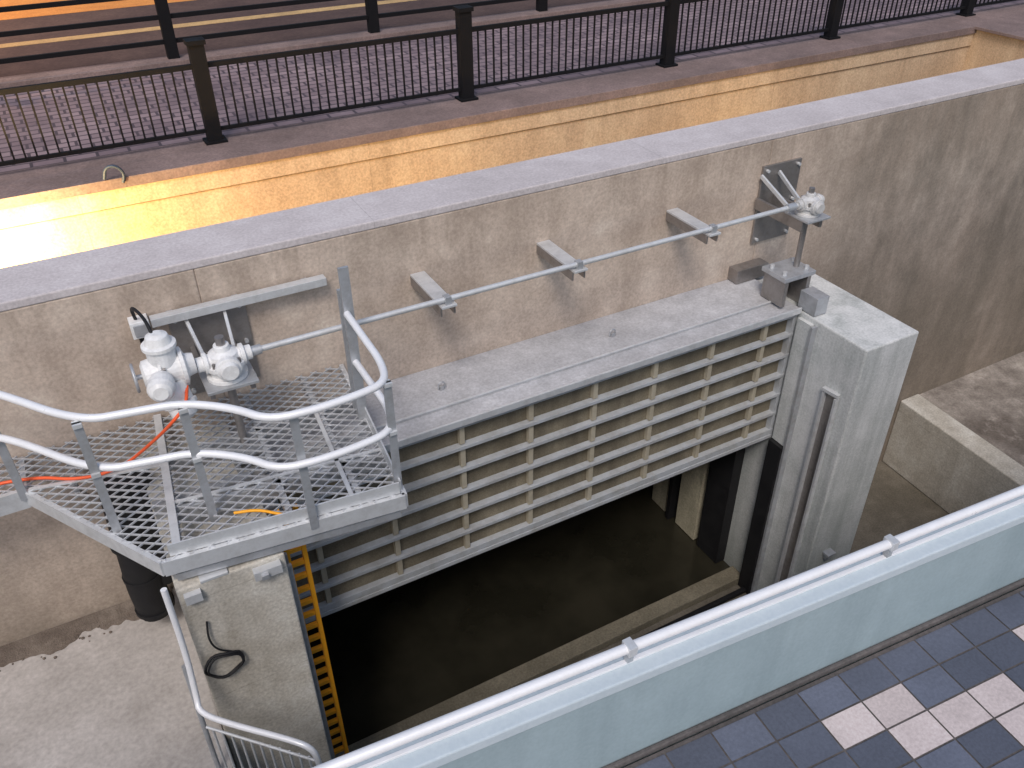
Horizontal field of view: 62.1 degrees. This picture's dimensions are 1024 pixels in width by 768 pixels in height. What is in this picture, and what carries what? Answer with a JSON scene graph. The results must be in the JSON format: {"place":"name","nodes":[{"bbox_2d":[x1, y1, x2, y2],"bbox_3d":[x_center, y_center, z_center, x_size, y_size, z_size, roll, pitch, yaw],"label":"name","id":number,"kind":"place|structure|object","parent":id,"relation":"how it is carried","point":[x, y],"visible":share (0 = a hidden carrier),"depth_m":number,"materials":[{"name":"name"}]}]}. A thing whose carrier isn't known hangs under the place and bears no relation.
{"place":"outdoors","nodes":[
{"label":"outdoors","id":0,"kind":"place"},
{"bbox_2d":[0,587,236,767],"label":"concrete apron floor","id":1,"kind":"structure","parent":0,"point":[119,696],"depth_m":7.49,"materials":[{"name":"grey concrete"}]},
{"bbox_2d":[0,586,171,671],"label":"silt strip","id":2,"kind":"object","parent":1,"relation":"on","point":[51,641],"visible":0.83,"depth_m":8.09,"materials":[{"name":"brown soil"}]},
{"bbox_2d":[160,587,321,767],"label":"handrail","id":3,"kind":"object","parent":1,"relation":"on","point":[190,679],"visible":0.99,"depth_m":6.45,"materials":[{"name":"metal"}]},
{"bbox_2d":[135,422,331,767],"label":"concrete pier","id":4,"kind":"structure","parent":0,"point":[268,684],"depth_m":7.00,"materials":[{"name":"grey concrete"}]},
{"bbox_2d":[204,621,244,678],"bbox_3d":[-2.294,2.085,6.670,0.324,0.653,0.060,-18,39,-23],"label":"hose loop","id":5,"kind":"object","parent":4,"relation":"attached to","point":[226,653],"visible":1,"depth_m":6.71,"materials":[{"name":"black rubber"}]},
{"bbox_2d":[277,503,348,757],"bbox_3d":[-1.817,2.958,8.185,0.228,4.780,0.054,-18,39,-23],"label":"yellow ladder","id":6,"kind":"object","parent":4,"relation":"attached to","point":[312,598],"visible":0.6,"depth_m":7.81,"materials":[{"name":"yellow metal"}]},
{"bbox_2d":[225,437,266,473],"bbox_3d":[-2.310,0.631,7.404,0.299,0.272,0.299,-18,39,-23],"label":"gate lifting lug","id":7,"kind":"object","parent":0,"point":[246,447],"visible":0.23,"depth_m":7.29,"materials":[{"name":"grey metal"}]},
{"bbox_2d":[0,0,603,76],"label":"road","id":8,"kind":"structure","parent":0,"point":[49,64],"depth_m":14.82,"materials":[{"name":"grey asphalt"}]},
{"bbox_2d":[0,0,414,47],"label":"road marking","id":9,"kind":"object","parent":8,"relation":"on","point":[63,9],"visible":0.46,"depth_m":15.75,"materials":[{"name":"paint"}]},
{"bbox_2d":[0,0,664,88],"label":"kerb","id":10,"kind":"structure","parent":8,"relation":"on","point":[105,69],"depth_m":13.41,"materials":[{"name":"concrete"}]},
{"bbox_2d":[0,0,547,63],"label":"black metal fence","id":11,"kind":"object","parent":10,"relation":"on","point":[164,16],"visible":0.96,"depth_m":12.54,"materials":[{"name":"black metal"}]},
{"bbox_2d":[0,0,1023,172],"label":"road pavement","id":12,"kind":"structure","parent":0,"point":[8,125],"depth_m":12.07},
{"bbox_2d":[307,486,729,748],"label":"water","id":13,"kind":"structure","parent":0,"point":[401,653],"depth_m":11.97,"materials":[{"name":"brown liquid"}]},
{"bbox_2d":[570,461,948,664],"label":"channel floor","id":14,"kind":"structure","parent":0,"point":[896,503],"depth_m":13.51,"materials":[{"name":"concrete"}]},
{"bbox_2d":[0,58,1023,646],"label":"concrete channel wall","id":15,"kind":"structure","parent":14,"relation":"on","point":[918,184],"depth_m":8.70,"materials":[{"name":"beige concrete"}]},
{"bbox_2d":[97,471,174,621],"bbox_3d":[-3.297,1.450,7.589,0.501,1.623,0.375,-18,39,-23],"label":"black flexible duct","id":16,"kind":"object","parent":15,"relation":"attached to","point":[144,584],"visible":0.51,"depth_m":7.53,"materials":[{"name":"plastic"}]},
{"bbox_2d":[127,313,149,342],"bbox_3d":[-2.958,-0.275,6.926,0.156,0.407,0.523,-20,39,-25],"label":"junction box","id":17,"kind":"object","parent":15,"relation":"attached to","point":[138,329],"visible":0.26,"depth_m":6.92,"materials":[{"name":"paint"}]},
{"bbox_2d":[129,307,197,420],"bbox_3d":[-2.763,-0.201,6.726,0.505,0.797,0.995,-18,39,-23],"label":"electric actuator","id":18,"kind":"object","parent":15,"relation":"attached to","point":[168,367],"visible":0.94,"depth_m":6.47,"materials":[{"name":"paint"}]},
{"bbox_2d":[0,364,407,605],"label":"steel access platform","id":19,"kind":"structure","parent":15,"relation":"attached to","point":[223,549],"depth_m":6.72,"materials":[{"name":"grey metal"}]},
{"bbox_2d":[0,385,280,514],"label":"orange cable","id":20,"kind":"object","parent":19,"relation":"on","point":[162,432],"visible":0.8,"depth_m":6.71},
{"bbox_2d":[0,266,402,537],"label":"platform handrail","id":21,"kind":"object","parent":19,"relation":"on","point":[352,329],"visible":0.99,"depth_m":6.13,"materials":[{"name":"metal"}]},
{"bbox_2d":[168,306,259,443],"bbox_3d":[-2.398,-0.044,7.195,0.646,1.102,0.897,-18,39,-23],"label":"gate gearbox","id":22,"kind":"object","parent":15,"relation":"attached to","point":[217,345],"visible":0.91,"depth_m":7.13,"materials":[{"name":"white metal"}]},
{"bbox_2d":[149,274,326,327],"bbox_3d":[-2.328,-0.732,7.291,1.489,0.075,0.135,-18,39,-23],"label":"cable tray","id":23,"kind":"object","parent":15,"relation":"attached to","point":[221,304],"visible":1,"depth_m":7.23,"materials":[{"name":"metal"}]},
{"bbox_2d":[284,552,334,758],"bbox_3d":[-1.798,3.225,8.101,0.046,4.440,0.170,-18,39,-23],"label":"stoplog guide","id":24,"kind":"object","parent":15,"relation":"attached to","point":[305,635],"visible":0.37,"depth_m":7.39,"materials":[{"name":"metal"}]},
{"bbox_2d":[410,271,456,316],"bbox_3d":[-0.729,-0.863,7.846,0.150,0.197,0.733,-18,39,-23],"label":"shaft wall bracket","id":25,"kind":"object","parent":15,"relation":"attached to","point":[425,286],"visible":1,"depth_m":7.83,"materials":[{"name":"silver metal"}]},
{"bbox_2d":[250,202,798,355],"bbox_3d":[0.456,-1.091,8.042,6.018,0.084,0.082,-18,39,-23],"label":"drive shaft","id":26,"kind":"object","parent":25,"relation":"on","point":[257,349],"visible":0.85,"depth_m":7.82,"materials":[{"name":"metal"}]},
{"bbox_2d":[263,317,817,593],"bbox_3d":[0.180,1.486,10.516,6.366,4.474,2.298,-18,39,-23],"label":"gate guide frame","id":27,"kind":"object","parent":15,"relation":"attached to","point":[698,502],"visible":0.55,"depth_m":11.79,"materials":[{"name":"grey metal"}]},
{"bbox_2d":[272,315,796,623],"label":"steel flood gate","id":28,"kind":"structure","parent":27,"relation":"attached to","point":[477,488],"depth_m":9.15,"materials":[{"name":"grey metal"}]},
{"bbox_2d":[229,279,801,485],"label":"gate hood slab","id":29,"kind":"structure","parent":28,"relation":"attached to","point":[434,401],"depth_m":8.87,"materials":[{"name":"grey concrete"}]},
{"bbox_2d":[728,257,829,316],"bbox_3d":[3.094,-1.211,9.873,0.510,0.483,1.115,-18,39,-23],"label":"gate lifting lug","id":30,"kind":"object","parent":28,"relation":"attached to","point":[782,279],"visible":0.97,"depth_m":9.71,"materials":[{"name":"grey metal"}]},
{"bbox_2d":[536,240,587,280],"bbox_3d":[0.489,-1.253,8.384,0.150,0.197,0.733,-18,39,-23],"label":"shaft wall bracket","id":31,"kind":"object","parent":15,"relation":"attached to","point":[551,253],"visible":1,"depth_m":8.37,"materials":[{"name":"silver metal"}]},
{"bbox_2d":[666,208,720,243],"bbox_3d":[1.921,-1.712,9.017,0.150,0.197,0.733,-18,39,-23],"label":"shaft wall bracket","id":32,"kind":"object","parent":15,"relation":"attached to","point":[682,220],"visible":1,"depth_m":9.01,"materials":[{"name":"silver metal"}]},
{"bbox_2d":[750,157,830,266],"bbox_3d":[3.262,-1.910,9.677,0.654,0.993,0.870,-18,39,-23],"label":"gate gearbox","id":33,"kind":"object","parent":15,"relation":"attached to","point":[778,184],"visible":0.96,"depth_m":9.68,"materials":[{"name":"grey metal"}]},
{"bbox_2d":[774,386,839,583],"bbox_3d":[3.860,1.694,10.716,0.655,3.849,0.189,11,37,15],"label":"stoplog guide","id":34,"kind":"object","parent":15,"relation":"attached to","point":[822,427],"visible":0.82,"depth_m":10.47,"materials":[{"name":"silver metal"}]},
{"bbox_2d":[335,566,745,757],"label":"gate sill","id":35,"kind":"structure","parent":14,"relation":"on","point":[582,647],"depth_m":11.36,"materials":[{"name":"grey concrete"}]},
{"bbox_2d":[347,495,1023,767],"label":"painted parapet wall","id":36,"kind":"structure","parent":14,"relation":"on","point":[634,712],"depth_m":5.20,"materials":[{"name":"paint"}]},
{"bbox_2d":[312,485,1023,767],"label":"parapet handrail","id":37,"kind":"object","parent":36,"relation":"on","point":[628,648],"visible":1,"depth_m":4.76,"materials":[{"name":"metal"}]},
{"bbox_2d":[882,394,1023,513],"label":"kerb wall","id":38,"kind":"structure","parent":14,"relation":"on","point":[946,462],"depth_m":13.35,"materials":[{"name":"concrete"}]},
{"bbox_2d":[919,351,1023,466],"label":"silted slab","id":39,"kind":"structure","parent":14,"relation":"on","point":[986,403],"depth_m":13.85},
{"bbox_2d":[724,274,918,590],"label":"concrete pier","id":40,"kind":"structure","parent":0,"point":[862,352],"depth_m":10.09,"materials":[{"name":"grey concrete"}]},
{"bbox_2d":[624,586,1023,767],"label":"pavement","id":41,"kind":"structure","parent":0,"point":[781,698],"depth_m":5.50,"materials":[{"name":"tile"}]},
{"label":"service lane","id":42,"kind":"structure","parent":0,"visible":0},
{"bbox_2d":[0,3,1023,267],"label":"retaining wall","id":43,"kind":"structure","parent":42,"relation":"on","point":[60,209],"depth_m":10.71,"materials":[{"name":"concrete"}]},
{"bbox_2d":[103,165,125,182],"bbox_3d":[-4.173,-2.194,8.897,0.226,0.221,0.062,-18,39,-23],"label":"metal mooring ring","id":44,"kind":"object","parent":43,"relation":"attached to","point":[107,167],"visible":1,"depth_m":8.86,"materials":[{"name":"grey metal"}]},
{"bbox_2d":[0,0,1015,166],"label":"black metal fence","id":45,"kind":"object","parent":43,"relation":"on","point":[199,65],"visible":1,"depth_m":10.64,"materials":[{"name":"black metal"}]}
]}

